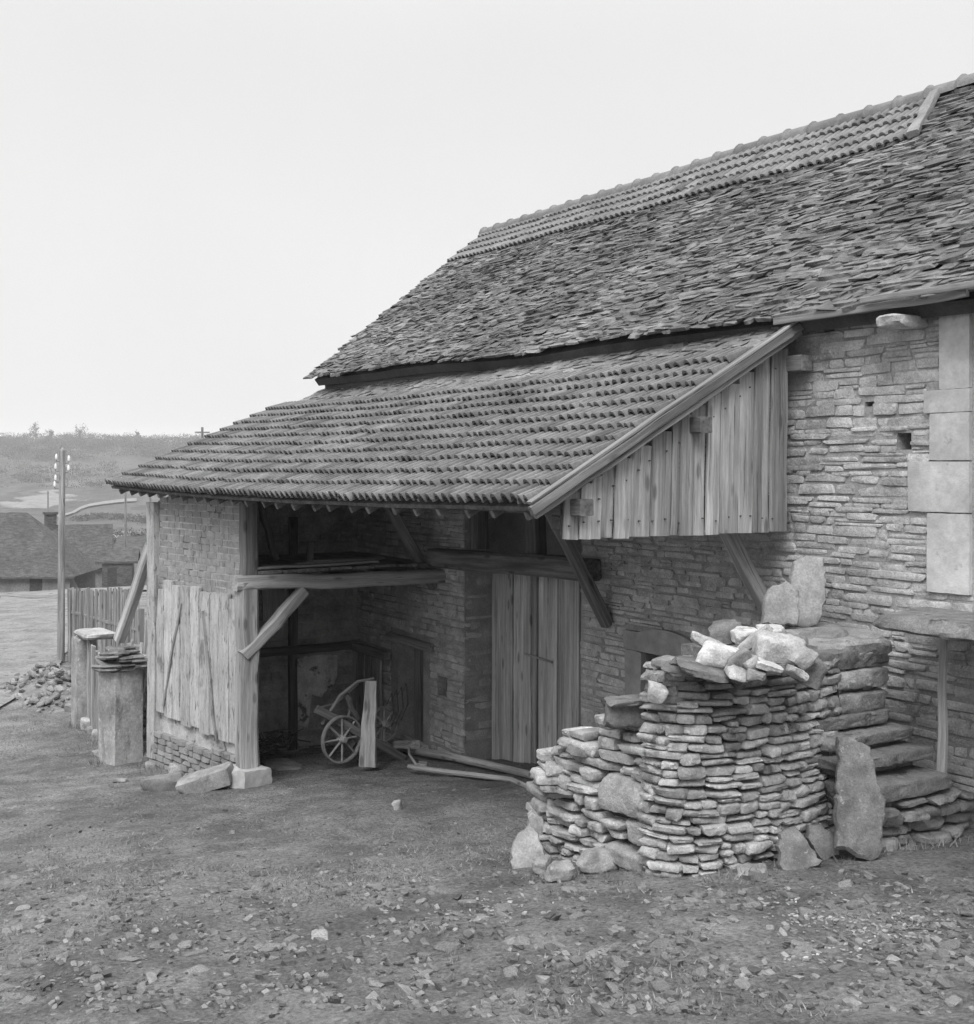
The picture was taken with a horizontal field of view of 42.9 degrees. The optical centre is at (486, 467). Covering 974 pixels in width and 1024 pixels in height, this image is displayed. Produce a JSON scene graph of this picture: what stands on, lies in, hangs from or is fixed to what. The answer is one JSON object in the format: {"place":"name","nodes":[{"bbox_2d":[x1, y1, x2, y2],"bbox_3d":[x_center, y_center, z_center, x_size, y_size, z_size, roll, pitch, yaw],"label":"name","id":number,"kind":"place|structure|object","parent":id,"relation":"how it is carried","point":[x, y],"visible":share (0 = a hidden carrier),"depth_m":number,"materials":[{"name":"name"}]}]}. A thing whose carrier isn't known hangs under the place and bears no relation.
{"place":"outdoors","nodes":[
{"label":"outdoors","id":0,"kind":"place"},
{"bbox_2d":[0,589,94,705],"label":"road","id":1,"kind":"structure","parent":0,"point":[28,633],"depth_m":29.13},
{"bbox_2d":[0,585,146,597],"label":"road","id":2,"kind":"structure","parent":0,"point":[44,593],"depth_m":43.84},
{"bbox_2d":[0,439,184,537],"bbox_3d":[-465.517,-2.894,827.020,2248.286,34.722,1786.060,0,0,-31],"label":"hills","id":3,"kind":"structure","parent":0,"point":[30,498],"depth_m":417.04,"materials":[{"name":"plant"}]},
{"bbox_2d":[0,431,200,547],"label":"woodland","id":4,"kind":"object","parent":3,"relation":"on","point":[149,444],"visible":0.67,"depth_m":570.66,"materials":[{"name":"plant"}]},
{"bbox_2d":[58,498,136,516],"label":"road","id":5,"kind":"structure","parent":0,"point":[105,502],"depth_m":370.52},
{"bbox_2d":[0,590,973,1023],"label":"ground","id":6,"kind":"structure","parent":0,"point":[318,786],"depth_m":6.75,"materials":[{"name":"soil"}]},
{"bbox_2d":[0,992,23,1001],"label":"flat stone","id":7,"kind":"object","parent":6,"relation":"on","point":[6,996],"visible":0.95,"depth_m":5.49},
{"bbox_2d":[18,995,35,1004],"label":"flat stone","id":8,"kind":"object","parent":6,"relation":"on","point":[27,999],"visible":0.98,"depth_m":5.42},
{"bbox_2d":[20,959,41,966],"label":"flat stone","id":9,"kind":"object","parent":6,"relation":"on","point":[27,962],"visible":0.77,"depth_m":6.04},
{"bbox_2d":[0,661,70,715],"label":"rubble heap","id":10,"kind":"object","parent":6,"relation":"on","point":[38,685],"visible":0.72,"depth_m":19.97,"materials":[{"name":"stone"}]},
{"bbox_2d":[0,512,101,592],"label":"village house","id":11,"kind":"structure","parent":6,"relation":"on","point":[28,552],"depth_m":70.34,"materials":[{"name":"grey"}]},
{"bbox_2d":[53,447,69,662],"bbox_3d":[-8.372,1.825,24.405,0.315,4.431,0.145,0,0,-16],"label":"telegraph pole","id":12,"kind":"object","parent":6,"relation":"on","point":[61,595],"visible":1,"depth_m":24.35,"materials":[{"name":"grey wood"}]},
{"bbox_2d":[43,512,112,587],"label":"village house","id":13,"kind":"structure","parent":6,"relation":"on","point":[88,540],"depth_m":79.85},
{"bbox_2d":[80,717,89,730],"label":"yard stone","id":14,"kind":"object","parent":6,"relation":"on","point":[84,722],"visible":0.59,"depth_m":16.94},
{"bbox_2d":[71,628,114,727],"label":"gate pier","id":15,"kind":"structure","parent":6,"relation":"on","point":[78,672],"depth_m":17.22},
{"bbox_2d":[86,640,99,736],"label":"board gate","id":16,"kind":"structure","parent":15,"relation":"attached to","point":[92,682],"depth_m":16.69,"materials":[{"name":"grey wood"}]},
{"bbox_2d":[89,974,103,982],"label":"flat stone","id":17,"kind":"object","parent":6,"relation":"on","point":[94,977],"visible":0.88,"depth_m":5.63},
{"bbox_2d":[67,587,143,662],"bbox_3d":[-7.067,2.987,22.767,0.173,1.905,4.350,0,0,-34],"label":"picket fence","id":18,"kind":"object","parent":6,"relation":"on","point":[81,613],"visible":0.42,"depth_m":22.64,"materials":[{"name":"grey wood"}]},
{"bbox_2d":[95,548,139,587],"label":"village house","id":19,"kind":"structure","parent":6,"relation":"on","point":[117,567],"depth_m":69.19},
{"bbox_2d":[90,646,146,765],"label":"gate pillar","id":20,"kind":"structure","parent":6,"relation":"on","point":[120,703],"depth_m":14.42,"materials":[{"name":"stone"}]},
{"bbox_2d":[113,542,146,643],"bbox_3d":[-4.156,1.491,14.627,0.120,1.242,0.874,0,0,-44],"label":"leaning plank","id":21,"kind":"object","parent":20,"relation":"on","point":[131,604],"visible":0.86,"depth_m":14.61,"materials":[{"name":"grey wood"}]},
{"bbox_2d":[124,493,126,547],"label":"pole","id":22,"kind":"object","parent":6,"relation":"on","point":[125,523],"visible":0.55,"depth_m":74.95,"materials":[{"name":"grey wood"}]},
{"bbox_2d":[116,956,140,961],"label":"flat stone","id":23,"kind":"object","parent":6,"relation":"on","point":[129,959],"visible":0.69,"depth_m":5.97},
{"bbox_2d":[114,536,146,584],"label":"village house","id":24,"kind":"structure","parent":6,"relation":"on","point":[136,542],"depth_m":99.08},
{"bbox_2d":[125,620,146,751],"bbox_3d":[-4.025,2.652,15.492,1.090,1.792,1.936,0,0,-31],"label":"wooden post","id":25,"kind":"object","parent":6,"relation":"on","point":[142,649],"visible":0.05,"depth_m":15.18,"materials":[{"name":"grey wood"}]},
{"bbox_2d":[140,772,182,790],"bbox_3d":[-3.289,3.220,12.600,0.418,0.220,0.272,0,0,1],"label":"stone block","id":26,"kind":"object","parent":6,"relation":"on","point":[164,782],"depth_m":12.48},
{"bbox_2d":[168,763,182,772],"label":"yard stone","id":27,"kind":"object","parent":6,"relation":"on","point":[174,767],"visible":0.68,"depth_m":13.48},
{"bbox_2d":[177,940,191,948],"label":"flat stone","id":28,"kind":"object","parent":6,"relation":"on","point":[186,944],"visible":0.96,"depth_m":6.21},
{"bbox_2d":[184,949,206,956],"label":"flat stone","id":29,"kind":"object","parent":6,"relation":"on","point":[197,952],"visible":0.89,"depth_m":6.09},
{"bbox_2d":[183,964,209,974],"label":"flat stone","id":30,"kind":"object","parent":6,"relation":"on","point":[198,968],"visible":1,"depth_m":5.68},
{"bbox_2d":[175,762,233,793],"bbox_3d":[-2.794,3.114,12.351,0.570,0.317,0.265,0,0,1],"label":"stone block","id":31,"kind":"object","parent":6,"relation":"on","point":[209,779],"depth_m":12.23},
{"bbox_2d":[262,758,302,770],"bbox_3d":[-2.252,3.307,13.725,0.379,0.068,0.668,0,0,-31],"label":"flat slab","id":32,"kind":"object","parent":6,"relation":"on","point":[277,764],"depth_m":13.72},
{"bbox_2d":[283,934,299,942],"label":"flat stone","id":33,"kind":"object","parent":6,"relation":"on","point":[292,938],"visible":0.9,"depth_m":6.20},
{"bbox_2d":[259,727,327,757],"bbox_3d":[-2.496,3.184,14.603,0.920,0.394,1.001,0,0,-31],"label":"brushwood pile","id":34,"kind":"object","parent":6,"relation":"on","point":[263,743],"visible":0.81,"depth_m":14.55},
{"bbox_2d":[311,929,328,939],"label":"flat stone","id":35,"kind":"object","parent":6,"relation":"on","point":[322,933],"visible":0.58,"depth_m":6.26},
{"bbox_2d":[313,677,408,762],"bbox_3d":[-1.353,2.759,13.553,1.208,1.000,0.518,0,0,-31],"label":"cart","id":36,"kind":"object","parent":6,"relation":"on","point":[338,725],"visible":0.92,"depth_m":13.41,"materials":[{"name":"paint"}]},
{"bbox_2d":[359,680,376,766],"bbox_3d":[-1.249,2.694,13.018,0.192,0.900,0.128,0,0,-1],"label":"upright plank","id":37,"kind":"object","parent":6,"relation":"on","point":[368,751],"visible":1,"depth_m":12.98,"materials":[{"name":"grey wood"}]},
{"bbox_2d":[392,799,401,809],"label":"yard stone","id":38,"kind":"object","parent":6,"relation":"on","point":[396,804],"visible":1,"depth_m":10.21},
{"bbox_2d":[434,887,458,893],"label":"flat stone","id":39,"kind":"object","parent":6,"relation":"on","point":[443,890],"visible":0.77,"depth_m":7.07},
{"bbox_2d":[433,941,461,951],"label":"flat stone","id":40,"kind":"object","parent":6,"relation":"on","point":[446,946],"visible":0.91,"depth_m":5.82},
{"bbox_2d":[105,322,811,788],"bbox_3d":[-1.052,1.437,11.912,3.016,5.127,8.672,0,0,-31],"label":"lean to shed","id":41,"kind":"object","parent":6,"relation":"on","point":[243,652],"visible":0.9,"depth_m":11.41,"materials":[{"name":"wood"}]},
{"bbox_2d":[257,560,378,569],"bbox_3d":[-1.766,1.010,12.858,1.362,0.043,0.148,0,0,-31],"label":"loose board","id":42,"kind":"object","parent":41,"relation":"on","point":[318,564],"visible":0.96,"depth_m":12.80,"materials":[{"name":"grey wood"}]},
{"bbox_2d":[295,559,346,563],"bbox_3d":[-1.755,1.005,13.099,0.531,0.043,0.148,0,0,-31],"label":"loose board","id":43,"kind":"object","parent":41,"relation":"on","point":[329,561],"visible":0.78,"depth_m":13.06,"materials":[{"name":"grey wood"}]},
{"bbox_2d":[309,556,384,560],"bbox_3d":[-1.504,0.995,13.370,0.832,0.030,0.149,0,0,-31],"label":"loose board","id":44,"kind":"object","parent":41,"relation":"on","point":[365,558],"visible":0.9,"depth_m":13.36,"materials":[{"name":"grey wood"}]},
{"bbox_2d":[387,735,532,787],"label":"wooden beams","id":45,"kind":"structure","parent":6,"relation":"on","point":[410,746],"depth_m":12.54,"materials":[{"name":"grey wood"}]},
{"bbox_2d":[458,899,477,906],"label":"flat stone","id":46,"kind":"object","parent":6,"relation":"on","point":[468,903],"visible":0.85,"depth_m":6.66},
{"bbox_2d":[472,1008,491,1016],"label":"flat stone","id":47,"kind":"object","parent":6,"relation":"on","point":[477,1012],"visible":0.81,"depth_m":4.84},
{"bbox_2d":[493,902,511,911],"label":"flat stone","id":48,"kind":"object","parent":6,"relation":"on","point":[501,907],"visible":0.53,"depth_m":6.58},
{"bbox_2d":[503,964,517,976],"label":"flat stone","id":49,"kind":"object","parent":6,"relation":"on","point":[507,971],"visible":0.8,"depth_m":5.44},
{"bbox_2d":[512,990,525,1001],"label":"flat stone","id":50,"kind":"object","parent":6,"relation":"on","point":[515,995],"visible":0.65,"depth_m":5.02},
{"bbox_2d":[516,935,530,946],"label":"flat stone","id":51,"kind":"object","parent":6,"relation":"on","point":[523,940],"visible":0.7,"depth_m":5.77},
{"bbox_2d":[510,825,544,868],"bbox_3d":[0.248,2.361,7.648,0.224,0.303,0.170,0,0,-6],"label":"upright stone","id":52,"kind":"object","parent":6,"relation":"on","point":[527,848],"visible":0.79,"depth_m":7.59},
{"bbox_2d":[527,809,544,851],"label":"upright stone","id":53,"kind":"object","parent":6,"relation":"on","point":[535,820],"visible":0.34,"depth_m":7.87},
{"bbox_2d":[532,855,551,875],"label":"foot stone","id":54,"kind":"object","parent":6,"relation":"on","point":[540,864],"visible":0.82,"depth_m":7.37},
{"bbox_2d":[544,860,574,881],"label":"foot stone","id":55,"kind":"object","parent":6,"relation":"on","point":[562,870],"visible":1,"depth_m":7.15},
{"bbox_2d":[554,961,574,970],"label":"flat stone","id":56,"kind":"object","parent":6,"relation":"on","point":[560,966],"visible":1,"depth_m":5.36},
{"bbox_2d":[568,911,584,919],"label":"flat stone","id":57,"kind":"object","parent":6,"relation":"on","point":[576,915],"visible":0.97,"depth_m":6.17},
{"bbox_2d":[576,847,619,873],"bbox_3d":[0.659,2.331,7.357,0.254,0.135,0.145,0,0,-11],"label":"foot stone","id":58,"kind":"object","parent":6,"relation":"on","point":[596,860],"visible":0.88,"depth_m":7.30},
{"bbox_2d":[605,982,622,992],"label":"flat stone","id":59,"kind":"object","parent":6,"relation":"on","point":[612,987],"visible":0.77,"depth_m":5.07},
{"bbox_2d":[606,917,626,924],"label":"flat stone","id":60,"kind":"object","parent":6,"relation":"on","point":[614,921],"visible":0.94,"depth_m":6.00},
{"bbox_2d":[611,955,628,967],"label":"flat stone","id":61,"kind":"object","parent":6,"relation":"on","point":[618,960],"visible":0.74,"depth_m":5.38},
{"bbox_2d":[303,73,973,827],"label":"stone farmhouse","id":62,"kind":"object","parent":6,"relation":"on","point":[847,241],"visible":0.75,"depth_m":10.61,"materials":[{"name":"stone"}]},
{"bbox_2d":[349,643,390,743],"bbox_3d":[-1.579,2.803,15.219,0.116,1.293,1.600,0,0,-31],"label":"store door","id":63,"kind":"structure","parent":62,"relation":"in","point":[367,660],"depth_m":15.02,"materials":[{"name":"grey wood"}]},
{"bbox_2d":[414,648,422,741],"bbox_3d":[-0.694,2.628,14.383,0.050,1.139,0.618,0,0,-31],"label":"side door","id":64,"kind":"structure","parent":62,"relation":"in","point":[418,654],"depth_m":14.53,"materials":[{"name":"grey wood"}]},
{"bbox_2d":[492,574,581,763],"bbox_3d":[0.608,2.100,12.434,0.075,2.102,2.138,0,0,-31],"label":"barn door","id":65,"kind":"structure","parent":62,"relation":"in","point":[537,623],"depth_m":12.64,"materials":[{"name":"grey wood"}]},
{"bbox_2d":[623,629,693,694],"bbox_3d":[1.512,1.672,10.455,0.244,0.629,0.894,0,0,-31],"label":"window frame","id":66,"kind":"structure","parent":62,"relation":"in","point":[660,642],"depth_m":10.57,"materials":[{"name":"stone"}]},
{"bbox_2d":[651,980,671,991],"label":"flat stone","id":67,"kind":"object","parent":6,"relation":"on","point":[659,986],"visible":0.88,"depth_m":4.98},
{"bbox_2d":[649,938,675,948],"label":"flat stone","id":68,"kind":"object","parent":6,"relation":"on","point":[663,943],"visible":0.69,"depth_m":5.56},
{"bbox_2d":[670,999,689,1008],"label":"flat stone","id":69,"kind":"object","parent":6,"relation":"on","point":[684,1003],"visible":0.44,"depth_m":4.74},
{"bbox_2d":[526,655,845,877],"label":"dry stone wall","id":70,"kind":"structure","parent":6,"relation":"on","point":[693,777],"depth_m":7.10,"materials":[{"name":"stone"}]},
{"bbox_2d":[566,744,589,757],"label":"loose stone","id":71,"kind":"object","parent":70,"relation":"on","point":[572,750],"visible":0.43,"depth_m":7.61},
{"bbox_2d":[603,704,647,729],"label":"loose stone","id":72,"kind":"object","parent":70,"relation":"on","point":[621,718],"visible":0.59,"depth_m":7.22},
{"bbox_2d":[603,694,644,707],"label":"loose stone","id":73,"kind":"object","parent":72,"relation":"on","point":[624,701],"visible":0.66,"depth_m":7.18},
{"bbox_2d":[647,680,668,703],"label":"loose stone","id":74,"kind":"object","parent":70,"relation":"on","point":[657,692],"visible":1,"depth_m":6.88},
{"bbox_2d":[669,656,696,665],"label":"loose stone","id":75,"kind":"object","parent":70,"relation":"on","point":[672,662],"visible":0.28,"depth_m":6.98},
{"bbox_2d":[661,662,697,677],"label":"loose stone","id":76,"kind":"object","parent":75,"relation":"on","point":[668,668],"visible":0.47,"depth_m":6.82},
{"bbox_2d":[675,657,729,682],"bbox_3d":[1.192,1.112,6.797,0.307,0.113,0.204,0,0,2],"label":"loose stone","id":77,"kind":"object","parent":76,"relation":"on","point":[701,671],"visible":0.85,"depth_m":6.72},
{"bbox_2d":[696,641,738,668],"bbox_3d":[1.303,1.055,6.899,0.280,0.170,0.208,0,0,11],"label":"loose stone","id":78,"kind":"object","parent":77,"relation":"on","point":[714,654],"visible":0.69,"depth_m":6.82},
{"bbox_2d":[743,655,759,669],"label":"loose stone","id":79,"kind":"object","parent":78,"relation":"on","point":[751,662],"visible":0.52,"depth_m":6.67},
{"bbox_2d":[690,631,725,646],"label":"loose stone","id":80,"kind":"object","parent":70,"relation":"on","point":[699,639],"visible":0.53,"depth_m":7.07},
{"bbox_2d":[707,619,741,644],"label":"loose stone","id":81,"kind":"object","parent":70,"relation":"on","point":[719,630],"visible":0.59,"depth_m":7.27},
{"bbox_2d":[724,663,750,681],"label":"loose stone","id":82,"kind":"object","parent":70,"relation":"on","point":[735,673],"visible":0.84,"depth_m":6.63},
{"bbox_2d":[727,647,751,667],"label":"loose stone","id":83,"kind":"object","parent":70,"relation":"on","point":[740,656],"visible":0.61,"depth_m":6.69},
{"bbox_2d":[730,626,756,644],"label":"loose stone","id":84,"kind":"object","parent":70,"relation":"on","point":[739,634],"visible":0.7,"depth_m":7.14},
{"bbox_2d":[737,624,772,650],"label":"loose stone","id":85,"kind":"object","parent":70,"relation":"on","point":[747,642],"visible":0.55,"depth_m":6.94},
{"bbox_2d":[746,668,766,680],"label":"loose stone","id":86,"kind":"object","parent":70,"relation":"on","point":[755,675],"visible":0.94,"depth_m":6.59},
{"bbox_2d":[756,657,783,672],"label":"loose stone","id":87,"kind":"object","parent":86,"relation":"on","point":[764,664],"visible":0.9,"depth_m":6.63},
{"bbox_2d":[785,631,808,643],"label":"loose stone","id":88,"kind":"object","parent":70,"relation":"on","point":[804,638],"visible":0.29,"depth_m":7.21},
{"bbox_2d":[755,624,785,633],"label":"loose stone","id":89,"kind":"object","parent":88,"relation":"on","point":[777,628],"visible":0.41,"depth_m":7.14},
{"bbox_2d":[791,658,827,690],"bbox_3d":[1.801,1.141,6.955,0.190,0.194,0.221,0,0,3],"label":"loose stone","id":90,"kind":"object","parent":70,"relation":"on","point":[817,671],"visible":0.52,"depth_m":6.86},
{"bbox_2d":[785,664,808,681],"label":"loose stone","id":91,"kind":"object","parent":90,"relation":"on","point":[796,673],"visible":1,"depth_m":6.66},
{"bbox_2d":[788,645,818,670],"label":"loose stone","id":92,"kind":"object","parent":90,"relation":"on","point":[804,658],"visible":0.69,"depth_m":6.75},
{"bbox_2d":[752,630,805,664],"bbox_3d":[1.622,0.999,6.856,0.288,0.187,0.204,0,0,0],"label":"loose stone","id":93,"kind":"object","parent":92,"relation":"on","point":[779,648],"visible":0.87,"depth_m":6.78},
{"bbox_2d":[691,966,707,976],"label":"flat stone","id":94,"kind":"object","parent":6,"relation":"on","point":[701,971],"visible":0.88,"depth_m":5.16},
{"bbox_2d":[434,886,966,966],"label":"pale litter","id":95,"kind":"object","parent":6,"relation":"on","point":[912,935],"visible":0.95,"depth_m":5.76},
{"bbox_2d":[736,863,767,876],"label":"foot stone","id":96,"kind":"object","parent":6,"relation":"on","point":[747,867],"visible":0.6,"depth_m":6.85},
{"bbox_2d":[748,871,766,879],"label":"flat stone","id":97,"kind":"object","parent":6,"relation":"on","point":[758,875],"visible":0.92,"depth_m":6.72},
{"bbox_2d":[775,826,822,869],"bbox_3d":[1.740,2.141,6.941,0.257,0.254,0.160,0,0,-6],"label":"pointed stone","id":98,"kind":"object","parent":6,"relation":"on","point":[795,850],"visible":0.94,"depth_m":6.89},
{"bbox_2d":[791,942,817,955],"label":"flat stone","id":99,"kind":"object","parent":6,"relation":"on","point":[805,947],"visible":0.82,"depth_m":5.34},
{"bbox_2d":[805,824,838,859],"bbox_3d":[1.945,2.179,7.175,0.199,0.226,0.136,0,0,0],"label":"pointed stone","id":100,"kind":"object","parent":6,"relation":"on","point":[819,838],"visible":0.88,"depth_m":7.14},
{"bbox_2d":[681,622,973,851],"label":"stone steps","id":101,"kind":"structure","parent":6,"relation":"on","point":[934,806],"depth_m":7.57,"materials":[{"name":"stone"}]},
{"bbox_2d":[760,581,798,625],"bbox_3d":[1.948,0.907,8.263,0.268,0.301,0.116,0,0,-3],"label":"stone slab","id":102,"kind":"object","parent":101,"relation":"on","point":[780,602],"depth_m":8.22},
{"bbox_2d":[785,557,826,626],"bbox_3d":[2.165,0.847,8.429,0.293,0.474,0.144,0,0,0],"label":"stone slab","id":103,"kind":"object","parent":101,"relation":"on","point":[807,579],"depth_m":8.40,"materials":[{"name":"stone"}]},
{"bbox_2d":[798,625,847,638],"bbox_3d":[2.171,1.085,7.952,0.318,0.106,0.265,0,0,-21],"label":"loose slab","id":104,"kind":"object","parent":101,"relation":"on","point":[831,632],"depth_m":7.95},
{"bbox_2d":[847,628,889,640],"bbox_3d":[2.324,1.107,7.956,0.460,0.122,0.284,0,0,-19],"label":"loose slab","id":105,"kind":"object","parent":101,"relation":"on","point":[862,632],"depth_m":7.95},
{"bbox_2d":[873,607,973,772],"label":"stone table","id":106,"kind":"object","parent":101,"relation":"on","point":[945,626],"visible":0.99,"depth_m":7.43,"materials":[{"name":"stone"}]},
{"bbox_2d":[819,945,841,954],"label":"flat stone","id":107,"kind":"object","parent":6,"relation":"on","point":[826,951],"visible":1,"depth_m":5.31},
{"bbox_2d":[838,879,851,886],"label":"flat stone","id":108,"kind":"object","parent":6,"relation":"on","point":[846,883],"visible":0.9,"depth_m":6.43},
{"bbox_2d":[840,899,862,909],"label":"flat stone","id":109,"kind":"object","parent":6,"relation":"on","point":[854,904],"visible":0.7,"depth_m":6.03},
{"bbox_2d":[832,737,885,860],"bbox_3d":[2.125,1.890,7.077,0.304,0.680,0.189,0,0,8],"label":"leaning slab","id":110,"kind":"object","parent":6,"relation":"on","point":[858,815],"depth_m":7.04,"materials":[{"name":"stone"}]},
{"bbox_2d":[862,998,880,1003],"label":"flat stone","id":111,"kind":"object","parent":6,"relation":"on","point":[868,1000],"visible":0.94,"depth_m":4.67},
{"bbox_2d":[891,966,908,975],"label":"flat stone","id":112,"kind":"object","parent":6,"relation":"on","point":[902,971],"visible":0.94,"depth_m":4.88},
{"bbox_2d":[938,939,962,948],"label":"flat stone","id":113,"kind":"object","parent":6,"relation":"on","point":[951,944],"visible":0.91,"depth_m":5.26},
{"bbox_2d":[944,995,962,1007],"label":"flat stone","id":114,"kind":"object","parent":6,"relation":"on","point":[952,1001],"visible":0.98,"depth_m":4.54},
{"bbox_2d":[0,794,973,1017],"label":"gravel","id":115,"kind":"structure","parent":0,"point":[851,1003],"depth_m":5.56,"materials":[{"name":"gravel"}]},
{"bbox_2d":[0,0,973,440],"label":"sky","id":116,"kind":"structure","parent":0,"point":[203,202],"materials":[{"name":"white"}]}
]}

